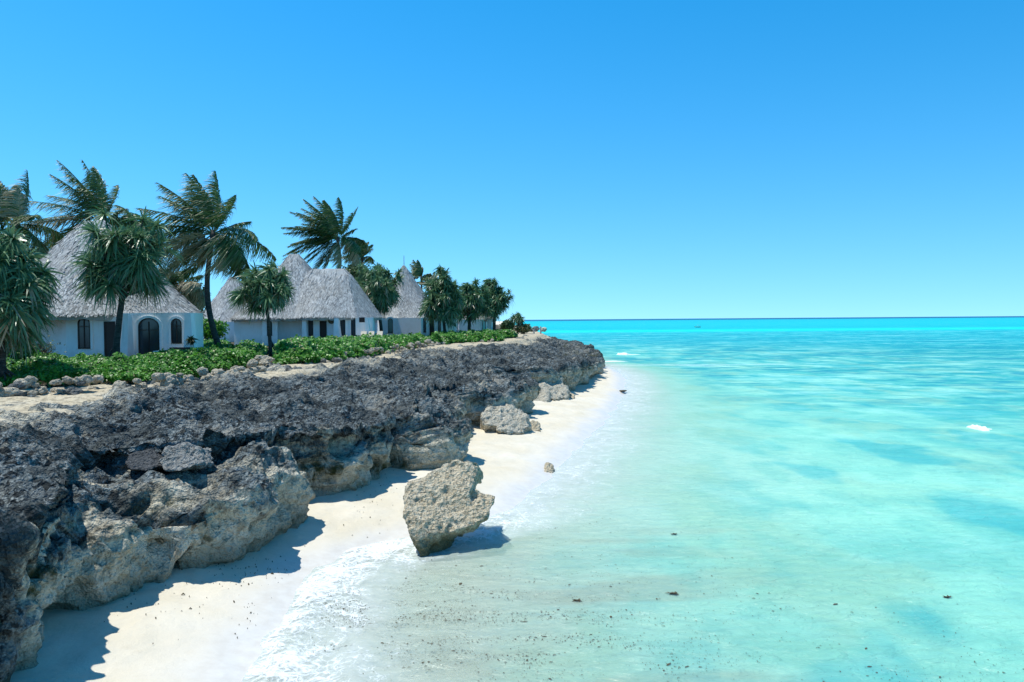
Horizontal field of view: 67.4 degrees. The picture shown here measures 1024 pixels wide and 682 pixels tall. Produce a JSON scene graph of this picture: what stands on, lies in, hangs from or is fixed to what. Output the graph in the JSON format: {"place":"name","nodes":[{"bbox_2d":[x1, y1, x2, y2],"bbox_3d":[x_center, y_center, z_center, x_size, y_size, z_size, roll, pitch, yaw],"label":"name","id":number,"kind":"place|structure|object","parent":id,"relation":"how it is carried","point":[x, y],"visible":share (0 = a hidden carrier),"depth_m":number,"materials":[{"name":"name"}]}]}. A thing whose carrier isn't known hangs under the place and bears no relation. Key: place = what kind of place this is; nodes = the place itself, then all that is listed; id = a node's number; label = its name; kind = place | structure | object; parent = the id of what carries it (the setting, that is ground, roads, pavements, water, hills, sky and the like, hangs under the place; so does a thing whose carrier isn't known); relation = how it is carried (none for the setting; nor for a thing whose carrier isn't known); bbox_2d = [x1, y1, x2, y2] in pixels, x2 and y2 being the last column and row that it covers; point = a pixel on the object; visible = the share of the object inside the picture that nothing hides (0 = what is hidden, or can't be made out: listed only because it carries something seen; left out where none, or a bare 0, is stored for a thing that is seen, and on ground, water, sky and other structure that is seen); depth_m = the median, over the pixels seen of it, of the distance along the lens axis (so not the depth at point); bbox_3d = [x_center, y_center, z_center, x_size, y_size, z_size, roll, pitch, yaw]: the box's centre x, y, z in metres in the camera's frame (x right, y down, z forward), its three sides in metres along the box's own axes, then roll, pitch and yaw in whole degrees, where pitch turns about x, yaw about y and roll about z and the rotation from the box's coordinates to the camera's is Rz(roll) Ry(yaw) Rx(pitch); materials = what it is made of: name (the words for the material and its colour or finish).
{"place":"outdoors","nodes":[
{"label":"outdoors","id":0,"kind":"place"},
{"bbox_2d":[0,325,548,422],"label":"ground","id":1,"kind":"structure","parent":0,"point":[23,404],"depth_m":30.18,"materials":[{"name":"sand"}]},
{"bbox_2d":[0,387,19,396],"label":"border stone","id":2,"kind":"object","parent":1,"relation":"on","point":[8,391],"visible":0.87,"depth_m":27.18,"materials":[{"name":"stone"}]},
{"bbox_2d":[7,381,25,388],"bbox_3d":[-17.834,1.609,27.664,0.603,0.281,0.336,-5,-9,-7],"label":"border stone","id":3,"kind":"object","parent":2,"relation":"on","point":[19,384],"visible":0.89,"depth_m":27.56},
{"bbox_2d":[14,391,25,395],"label":"border stone","id":4,"kind":"object","parent":1,"relation":"on","point":[20,393],"visible":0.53,"depth_m":27.33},
{"bbox_2d":[6,337,38,360],"bbox_3d":[-23.442,0.489,35.482,2.792,2.767,2.744,0,2,0],"label":"leafy shrub","id":5,"kind":"object","parent":1,"relation":"on","point":[19,357],"visible":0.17,"depth_m":35.56,"materials":[{"name":"green plant"}]},
{"bbox_2d":[13,378,31,389],"bbox_3d":[-17.723,1.550,27.874,0.624,0.424,0.478,-10,2,-27],"label":"border stone","id":6,"kind":"object","parent":1,"relation":"on","point":[25,382],"visible":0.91,"depth_m":27.76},
{"bbox_2d":[24,376,37,383],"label":"border stone","id":7,"kind":"object","parent":6,"relation":"on","point":[32,379],"visible":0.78,"depth_m":27.88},
{"bbox_2d":[0,170,63,265],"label":"coconut palm","id":8,"kind":"object","parent":1,"relation":"on","point":[14,205],"visible":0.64,"depth_m":49.59,"materials":[{"name":"green plant"}]},
{"bbox_2d":[27,390,38,394],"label":"border stone","id":9,"kind":"object","parent":1,"relation":"on","point":[32,392],"visible":0.69,"depth_m":27.69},
{"bbox_2d":[0,219,66,387],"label":"screw pine","id":10,"kind":"object","parent":1,"relation":"on","point":[26,291],"visible":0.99,"depth_m":30.45,"materials":[{"name":"green plant"}]},
{"bbox_2d":[34,386,46,394],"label":"border stone","id":11,"kind":"object","parent":1,"relation":"on","point":[42,390],"visible":0.9,"depth_m":27.94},
{"bbox_2d":[31,382,39,388],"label":"border stone","id":12,"kind":"object","parent":11,"relation":"on","point":[35,385],"visible":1,"depth_m":27.90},
{"bbox_2d":[33,331,65,356],"bbox_3d":[-24.339,0.401,38.578,3.542,2.660,2.582,0,2,18],"label":"dry shrub","id":13,"kind":"object","parent":1,"relation":"on","point":[43,349],"visible":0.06,"depth_m":38.48,"materials":[{"name":"green plant"}]},
{"bbox_2d":[49,379,62,384],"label":"border stone","id":14,"kind":"object","parent":1,"relation":"on","point":[56,382],"visible":1,"depth_m":28.24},
{"bbox_2d":[63,387,77,393],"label":"border stone","id":15,"kind":"object","parent":1,"relation":"on","point":[67,390],"visible":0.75,"depth_m":28.33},
{"bbox_2d":[69,388,82,394],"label":"border stone","id":16,"kind":"object","parent":1,"relation":"on","point":[75,391],"visible":0.82,"depth_m":28.32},
{"bbox_2d":[76,381,85,385],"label":"border stone","id":17,"kind":"object","parent":16,"relation":"on","point":[82,383],"visible":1,"depth_m":28.75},
{"bbox_2d":[72,377,83,384],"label":"border stone","id":18,"kind":"object","parent":1,"relation":"on","point":[75,380],"visible":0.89,"depth_m":28.74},
{"bbox_2d":[23,159,137,249],"bbox_3d":[-34.537,-6.490,60.150,9.829,15.587,4.857,0,2,0],"label":"coconut palm","id":19,"kind":"object","parent":1,"relation":"on","point":[99,198],"visible":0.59,"depth_m":59.40,"materials":[{"name":"green plant"}]},
{"bbox_2d":[80,375,93,385],"bbox_3d":[-16.155,1.479,29.088,0.627,0.429,0.434,-11,-12,12],"label":"border stone","id":20,"kind":"object","parent":1,"relation":"on","point":[88,379],"visible":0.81,"depth_m":28.97,"materials":[{"name":"stone"}]},
{"bbox_2d":[87,386,99,389],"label":"border stone","id":21,"kind":"object","parent":1,"relation":"on","point":[93,387],"visible":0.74,"depth_m":29.50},
{"bbox_2d":[92,375,103,383],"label":"border stone","id":22,"kind":"object","parent":1,"relation":"on","point":[98,378],"visible":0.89,"depth_m":29.56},
{"bbox_2d":[0,347,204,388],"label":"hedge","id":23,"kind":"object","parent":1,"relation":"on","point":[114,368],"visible":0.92,"depth_m":33.03,"materials":[{"name":"green plant"}]},
{"bbox_2d":[112,380,125,387],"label":"border stone","id":24,"kind":"object","parent":1,"relation":"on","point":[118,383],"visible":0.41,"depth_m":29.55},
{"bbox_2d":[35,220,206,357],"bbox_3d":[-25.717,-2.989,49.184,15.830,9.452,14.038,0,2,0],"label":"thatched hut","id":25,"kind":"object","parent":1,"relation":"on","point":[80,327],"visible":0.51,"depth_m":44.00,"materials":[{"name":"white paint"}]},
{"bbox_2d":[75,319,93,348],"bbox_3d":[-24.489,-0.526,43.960,0.994,1.942,0.075,0,2,0],"label":"window","id":26,"kind":"structure","parent":25,"relation":"in","point":[83,327],"depth_m":43.97,"materials":[{"name":"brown wood"}]},
{"bbox_2d":[104,321,114,357],"bbox_3d":[-23.034,0.027,43.988,0.636,2.301,0.050,0,2,0],"label":"door","id":27,"kind":"structure","parent":25,"relation":"in","point":[109,326],"depth_m":43.99,"materials":[{"name":"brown wood"}]},
{"bbox_2d":[136,316,161,354],"bbox_3d":[-20.781,-0.232,43.968,1.483,2.433,0.075,0,2,0],"label":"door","id":28,"kind":"structure","parent":25,"relation":"in","point":[148,328],"depth_m":43.98,"materials":[{"name":"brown wood"}]},
{"bbox_2d":[168,316,183,343],"bbox_3d":[-19.202,-0.637,43.958,0.896,1.574,0.075,0,2,0],"label":"window","id":29,"kind":"structure","parent":25,"relation":"in","point":[175,323],"depth_m":43.95,"materials":[{"name":"paint"}]},
{"bbox_2d":[185,335,199,346],"bbox_3d":[-17.844,0.068,42.811,0.855,0.854,0.896,0,2,0],"label":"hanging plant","id":30,"kind":"object","parent":25,"relation":"attached to","point":[191,340],"visible":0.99,"depth_m":42.71,"materials":[{"name":"green plant"}]},
{"bbox_2d":[60,206,185,356],"bbox_3d":[-20.842,-2.694,40.762,6.058,8.880,5.258,0,2,0],"label":"screw pine","id":31,"kind":"object","parent":1,"relation":"on","point":[121,263],"visible":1,"depth_m":39.86,"materials":[{"name":"green plant"}]},
{"bbox_2d":[108,205,160,245],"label":"coconut palm","id":32,"kind":"object","parent":1,"relation":"on","point":[128,215],"visible":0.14,"depth_m":71.69,"materials":[{"name":"green plant"}]},
{"bbox_2d":[140,382,147,387],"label":"border stone","id":33,"kind":"object","parent":1,"relation":"on","point":[144,385],"visible":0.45,"depth_m":30.41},
{"bbox_2d":[151,372,165,381],"bbox_3d":[-14.142,1.455,30.691,0.521,0.396,0.431,0,2,15],"label":"border stone","id":34,"kind":"object","parent":1,"relation":"on","point":[157,377],"visible":1,"depth_m":30.56,"materials":[{"name":"stone"}]},
{"bbox_2d":[160,376,175,386],"bbox_3d":[-13.885,1.683,30.977,0.607,0.505,0.407,-12,1,-18],"label":"border stone","id":35,"kind":"object","parent":1,"relation":"on","point":[168,381],"visible":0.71,"depth_m":30.85,"materials":[{"name":"stone"}]},
{"bbox_2d":[164,372,176,379],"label":"border stone","id":36,"kind":"object","parent":1,"relation":"on","point":[169,374],"visible":0.48,"depth_m":31.38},
{"bbox_2d":[169,347,189,349],"bbox_3d":[-18.517,0.959,42.661,1.200,1.200,0.545,0,2,0],"label":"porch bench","id":37,"kind":"object","parent":1,"relation":"on","point":[181,348],"visible":0.05,"depth_m":42.87,"materials":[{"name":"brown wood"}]},
{"bbox_2d":[176,375,184,383],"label":"border stone","id":38,"kind":"object","parent":1,"relation":"on","point":[180,380],"visible":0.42,"depth_m":31.86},
{"bbox_2d":[157,268,205,312],"bbox_3d":[-27.557,-2.388,62.219,5.952,7.164,3.953,0,2,0],"label":"coconut palm","id":39,"kind":"object","parent":1,"relation":"on","point":[194,289],"visible":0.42,"depth_m":61.94,"materials":[{"name":"green plant"}]},
{"bbox_2d":[183,374,194,381],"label":"border stone","id":40,"kind":"object","parent":1,"relation":"on","point":[189,376],"visible":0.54,"depth_m":32.45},
{"bbox_2d":[179,281,204,316],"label":"bushy tree","id":41,"kind":"object","parent":1,"relation":"on","point":[194,297],"visible":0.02,"depth_m":82.08,"materials":[{"name":"green plant"}]},
{"bbox_2d":[197,367,208,375],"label":"border stone","id":42,"kind":"object","parent":1,"relation":"on","point":[202,371],"visible":1,"depth_m":33.11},
{"bbox_2d":[135,171,276,346],"bbox_3d":[-21.314,-4.995,52.073,9.666,13.004,5.109,0,2,0],"label":"coconut palm","id":43,"kind":"object","parent":1,"relation":"on","point":[203,250],"visible":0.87,"depth_m":51.27,"materials":[{"name":"green plant"}]},
{"bbox_2d":[202,373,212,380],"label":"border stone","id":44,"kind":"object","parent":1,"relation":"on","point":[208,376],"visible":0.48,"depth_m":33.61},
{"bbox_2d":[203,317,229,339],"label":"garden shrub","id":45,"kind":"object","parent":1,"relation":"on","point":[221,327],"visible":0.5,"depth_m":69.51,"materials":[{"name":"green plant"}]},
{"bbox_2d":[203,337,229,346],"bbox_3d":[-26.975,0.370,68.428,3.956,1.466,13.673,-1,2,-23],"label":"hedge","id":46,"kind":"object","parent":1,"relation":"on","point":[210,341],"visible":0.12,"depth_m":64.56,"materials":[{"name":"green plant"}]},
{"bbox_2d":[203,277,242,341],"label":"thatched hut","id":47,"kind":"object","parent":1,"relation":"on","point":[219,302],"visible":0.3,"depth_m":101.15,"materials":[{"name":"white paint"}]},
{"bbox_2d":[193,339,267,371],"bbox_3d":[-18.059,0.764,49.581,4.348,1.415,25.172,-1,2,-16],"label":"hedge","id":48,"kind":"object","parent":1,"relation":"on","point":[213,356],"visible":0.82,"depth_m":41.94,"materials":[{"name":"green plant"}]},
{"bbox_2d":[226,369,239,373],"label":"border stone","id":49,"kind":"object","parent":1,"relation":"on","point":[230,371],"visible":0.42,"depth_m":35.76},
{"bbox_2d":[234,366,245,370],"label":"border stone","id":50,"kind":"object","parent":1,"relation":"on","point":[240,368],"visible":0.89,"depth_m":36.40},
{"bbox_2d":[247,367,257,372],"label":"border stone","id":51,"kind":"object","parent":1,"relation":"on","point":[255,369],"visible":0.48,"depth_m":39.03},
{"bbox_2d":[247,359,257,366],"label":"border stone","id":52,"kind":"object","parent":51,"relation":"on","point":[254,362],"visible":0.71,"depth_m":39.37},
{"bbox_2d":[225,259,296,356],"bbox_3d":[-15.853,-1.892,48.833,4.622,6.739,4.652,0,2,0],"label":"screw pine","id":53,"kind":"object","parent":1,"relation":"on","point":[263,291],"visible":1,"depth_m":47.98,"materials":[{"name":"green plant"}]},
{"bbox_2d":[256,366,266,371],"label":"border stone","id":54,"kind":"object","parent":1,"relation":"on","point":[262,368],"visible":0.73,"depth_m":39.39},
{"bbox_2d":[266,357,274,361],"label":"border stone","id":55,"kind":"object","parent":1,"relation":"on","point":[270,359],"visible":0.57,"depth_m":43.64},
{"bbox_2d":[230,254,382,345],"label":"thatched hut","id":56,"kind":"object","parent":1,"relation":"on","point":[333,302],"visible":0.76,"depth_m":82.00,"materials":[{"name":"white paint"}]},
{"bbox_2d":[266,321,273,335],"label":"window","id":57,"kind":"structure","parent":56,"relation":"in","point":[271,322],"depth_m":80.73,"materials":[{"name":"paint"}]},
{"bbox_2d":[307,320,314,335],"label":"window","id":58,"kind":"structure","parent":56,"relation":"in","point":[310,324],"depth_m":80.94,"materials":[{"name":"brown wood"}]},
{"bbox_2d":[320,321,326,337],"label":"door","id":59,"kind":"structure","parent":56,"relation":"in","point":[323,324],"depth_m":80.96,"materials":[{"name":"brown wood"}]},
{"bbox_2d":[340,320,346,335],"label":"window","id":60,"kind":"structure","parent":56,"relation":"in","point":[343,323],"depth_m":80.96,"materials":[{"name":"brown wood"}]},
{"bbox_2d":[350,317,356,335],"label":"window","id":61,"kind":"structure","parent":56,"relation":"in","point":[353,323],"depth_m":80.94,"materials":[{"name":"paint"}]},
{"bbox_2d":[281,196,364,268],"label":"coconut palm","id":62,"kind":"object","parent":1,"relation":"on","point":[324,227],"visible":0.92,"depth_m":95.06,"materials":[{"name":"green plant"}]},
{"bbox_2d":[330,357,339,362],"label":"border stone","id":63,"kind":"object","parent":1,"relation":"on","point":[335,359],"visible":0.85,"depth_m":48.53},
{"bbox_2d":[272,332,429,364],"bbox_3d":[-15.091,0.106,70.600,13.663,1.754,50.501,0,2,0],"label":"hedge","id":64,"kind":"object","parent":1,"relation":"on","point":[295,350],"visible":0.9,"depth_m":53.62,"materials":[{"name":"green plant"}]},
{"bbox_2d":[328,240,374,267],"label":"coconut palm","id":65,"kind":"object","parent":1,"relation":"on","point":[365,248],"visible":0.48,"depth_m":111.51,"materials":[{"name":"green plant"}]},
{"bbox_2d":[342,263,370,278],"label":"bushy tree","id":66,"kind":"object","parent":1,"relation":"on","point":[352,272],"visible":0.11,"depth_m":102.41,"materials":[{"name":"green plant"}]},
{"bbox_2d":[353,261,405,330],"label":"screw pine","id":67,"kind":"object","parent":1,"relation":"on","point":[377,285],"visible":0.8,"depth_m":88.11,"materials":[{"name":"green plant"}]},
{"bbox_2d":[375,265,456,336],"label":"thatched hut","id":68,"kind":"object","parent":1,"relation":"on","point":[402,319],"visible":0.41,"depth_m":99.50,"materials":[{"name":"white paint"}]},
{"bbox_2d":[386,317,394,332],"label":"window","id":69,"kind":"structure","parent":68,"relation":"in","point":[390,328],"depth_m":98.23,"materials":[{"name":"paint"}]},
{"bbox_2d":[423,318,426,331],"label":"window","id":70,"kind":"structure","parent":68,"relation":"in","point":[424,323],"depth_m":99.44,"materials":[{"name":"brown wood"}]},
{"bbox_2d":[429,321,433,334],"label":"door","id":71,"kind":"structure","parent":68,"relation":"in","point":[431,326],"depth_m":99.47,"materials":[{"name":"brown wood"}]},
{"bbox_2d":[437,319,441,331],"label":"window","id":72,"kind":"structure","parent":68,"relation":"in","point":[439,328],"depth_m":99.44,"materials":[{"name":"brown wood"}]},
{"bbox_2d":[408,260,431,288],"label":"coconut palm","id":73,"kind":"object","parent":1,"relation":"on","point":[417,270],"visible":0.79,"depth_m":127.53,"materials":[{"name":"green plant"}]},
{"bbox_2d":[417,272,436,285],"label":"coconut palm","id":74,"kind":"object","parent":1,"relation":"on","point":[432,277],"visible":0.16,"depth_m":132.01,"materials":[{"name":"green plant"}]},
{"bbox_2d":[416,264,466,332],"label":"screw pine","id":75,"kind":"object","parent":1,"relation":"on","point":[443,300],"visible":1,"depth_m":91.84,"materials":[{"name":"green plant"}]},
{"bbox_2d":[425,328,504,344],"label":"hedge","id":76,"kind":"object","parent":1,"relation":"on","point":[461,336],"visible":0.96,"depth_m":89.38,"materials":[{"name":"green plant"}]},
{"bbox_2d":[455,278,495,330],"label":"screw pine","id":77,"kind":"object","parent":1,"relation":"on","point":[477,301],"visible":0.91,"depth_m":102.00,"materials":[{"name":"green plant"}]},
{"bbox_2d":[457,314,496,331],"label":"thatched hut","id":78,"kind":"object","parent":1,"relation":"on","point":[482,325],"visible":0.08,"depth_m":112.50,"materials":[{"name":"white paint"}]},
{"bbox_2d":[482,321,485,329],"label":"window","id":79,"kind":"structure","parent":78,"relation":"in","point":[483,323],"depth_m":113.82,"materials":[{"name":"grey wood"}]},
{"bbox_2d":[479,276,515,329],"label":"screw pine","id":80,"kind":"object","parent":1,"relation":"on","point":[499,306],"visible":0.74,"depth_m":110.79,"materials":[{"name":"green plant"}]},
{"bbox_2d":[482,328,517,338],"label":"hedge","id":81,"kind":"object","parent":1,"relation":"on","point":[508,333],"visible":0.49,"depth_m":107.95,"materials":[{"name":"green plant"}]},
{"bbox_2d":[499,318,515,329],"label":"dark shrub","id":82,"kind":"object","parent":1,"relation":"on","point":[507,324],"visible":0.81,"depth_m":125.30,"materials":[{"name":"green plant"}]},
{"bbox_2d":[510,312,524,333],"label":"screw pine","id":83,"kind":"object","parent":1,"relation":"on","point":[517,318],"visible":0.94,"depth_m":139.39,"materials":[{"name":"green plant"}]},
{"bbox_2d":[514,323,533,333],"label":"grey shrub","id":84,"kind":"object","parent":1,"relation":"on","point":[523,328],"visible":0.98,"depth_m":139.14,"materials":[{"name":"green plant"}]},
{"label":"border stone","id":85,"kind":"object","parent":1,"relation":"on","visible":0},
{"bbox_2d":[132,378,141,384],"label":"border stone","id":86,"kind":"object","parent":85,"relation":"on","point":[136,381],"visible":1,"depth_m":29.89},
{"bbox_2d":[10,321,645,681],"bbox_3d":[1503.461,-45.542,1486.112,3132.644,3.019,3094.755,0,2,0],"label":"beach","id":87,"kind":"structure","parent":0,"point":[91,645],"depth_m":16.60,"materials":[{"name":"sand"}]},
{"bbox_2d":[104,477,396,643],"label":"beach litter","id":88,"kind":"object","parent":87,"relation":"on","point":[243,581],"visible":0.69,"depth_m":17.00,"materials":[{"name":"brown"}]},
{"bbox_2d":[0,334,604,681],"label":"rock shelf","id":89,"kind":"object","parent":87,"relation":"on","point":[89,519],"visible":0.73,"depth_m":20.36,"materials":[{"name":"stone"}]},
{"bbox_2d":[54,387,66,393],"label":"border stone","id":90,"kind":"object","parent":89,"relation":"on","point":[60,390],"visible":0.68,"depth_m":28.45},
{"bbox_2d":[125,449,162,470],"bbox_3d":[-8.836,2.911,18.887,0.981,0.461,1.786,0,2,0],"label":"ledge boulder","id":91,"kind":"object","parent":89,"relation":"on","point":[146,460],"visible":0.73,"depth_m":18.43,"materials":[{"name":"stone"}]},
{"bbox_2d":[159,442,213,471],"bbox_3d":[-7.964,2.852,19.018,1.057,0.640,2.072,0,2,0],"label":"ledge boulder","id":92,"kind":"object","parent":89,"relation":"on","point":[184,456],"visible":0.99,"depth_m":18.66,"materials":[{"name":"stone"}]},
{"bbox_2d":[403,459,494,560],"bbox_3d":[-1.683,4.489,20.979,2.442,2.237,3.084,0,2,0],"label":"boulder","id":93,"kind":"object","parent":87,"relation":"on","point":[446,505],"visible":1,"depth_m":20.39,"materials":[{"name":"stone"}]},
{"bbox_2d":[480,403,531,434],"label":"fallen slab","id":94,"kind":"structure","parent":87,"relation":"on","point":[507,419],"depth_m":37.61,"materials":[{"name":"stone"}]},
{"bbox_2d":[530,420,540,430],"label":"rock","id":95,"kind":"object","parent":87,"relation":"on","point":[535,425],"visible":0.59,"depth_m":39.09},
{"bbox_2d":[544,462,554,472],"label":"rock","id":96,"kind":"object","parent":87,"relation":"on","point":[548,467],"visible":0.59,"depth_m":30.32,"materials":[{"name":"stone"}]},
{"bbox_2d":[533,376,569,401],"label":"fallen slab","id":97,"kind":"structure","parent":87,"relation":"on","point":[556,390],"depth_m":52.85,"materials":[{"name":"stone"}]},
{"bbox_2d":[0,0,1023,320],"label":"sky","id":98,"kind":"structure","parent":0,"point":[594,159],"materials":[{"name":"blue"}]},
{"bbox_2d":[244,316,1023,681],"bbox_3d":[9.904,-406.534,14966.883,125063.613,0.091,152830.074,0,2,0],"label":"water","id":99,"kind":"structure","parent":0,"point":[876,464],"depth_m":21.99,"materials":[{"name":"liquid"}]},
{"bbox_2d":[617,353,639,354],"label":"breaking wave","id":100,"kind":"object","parent":99,"relation":"on","point":[626,354],"visible":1,"depth_m":128.61,"materials":[{"name":"liquid"}]},
{"bbox_2d":[306,483,1021,681],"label":"seaweed flecks","id":101,"kind":"object","parent":99,"relation":"on","point":[526,621],"visible":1,"depth_m":15.32,"materials":[{"name":"plant"}]},
{"bbox_2d":[967,424,989,430],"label":"breaking wave","id":102,"kind":"object","parent":99,"relation":"on","point":[980,428],"visible":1,"depth_m":40.61,"materials":[{"name":"liquid"}]},
{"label":"border stone","id":103,"kind":"object","parent":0,"visible":0},
{"bbox_2d":[62,376,73,383],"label":"border stone","id":104,"kind":"object","parent":103,"relation":"on","point":[67,379],"visible":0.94,"depth_m":28.68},
{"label":"border stone","id":105,"kind":"object","parent":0,"visible":0},
{"bbox_2d":[211,369,224,374],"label":"border stone","id":106,"kind":"object","parent":105,"relation":"on","point":[217,371],"visible":0.87,"depth_m":33.88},
{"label":"border stone","id":107,"kind":"object","parent":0,"visible":0},
{"bbox_2d":[259,361,268,364],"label":"border stone","id":108,"kind":"object","parent":107,"relation":"on","point":[263,362],"visible":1,"depth_m":41.04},
{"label":"border stone","id":109,"kind":"object","parent":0,"visible":0},
{"bbox_2d":[254,355,265,360],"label":"border stone","id":110,"kind":"object","parent":109,"relation":"on","point":[258,357],"visible":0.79,"depth_m":42.84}
]}

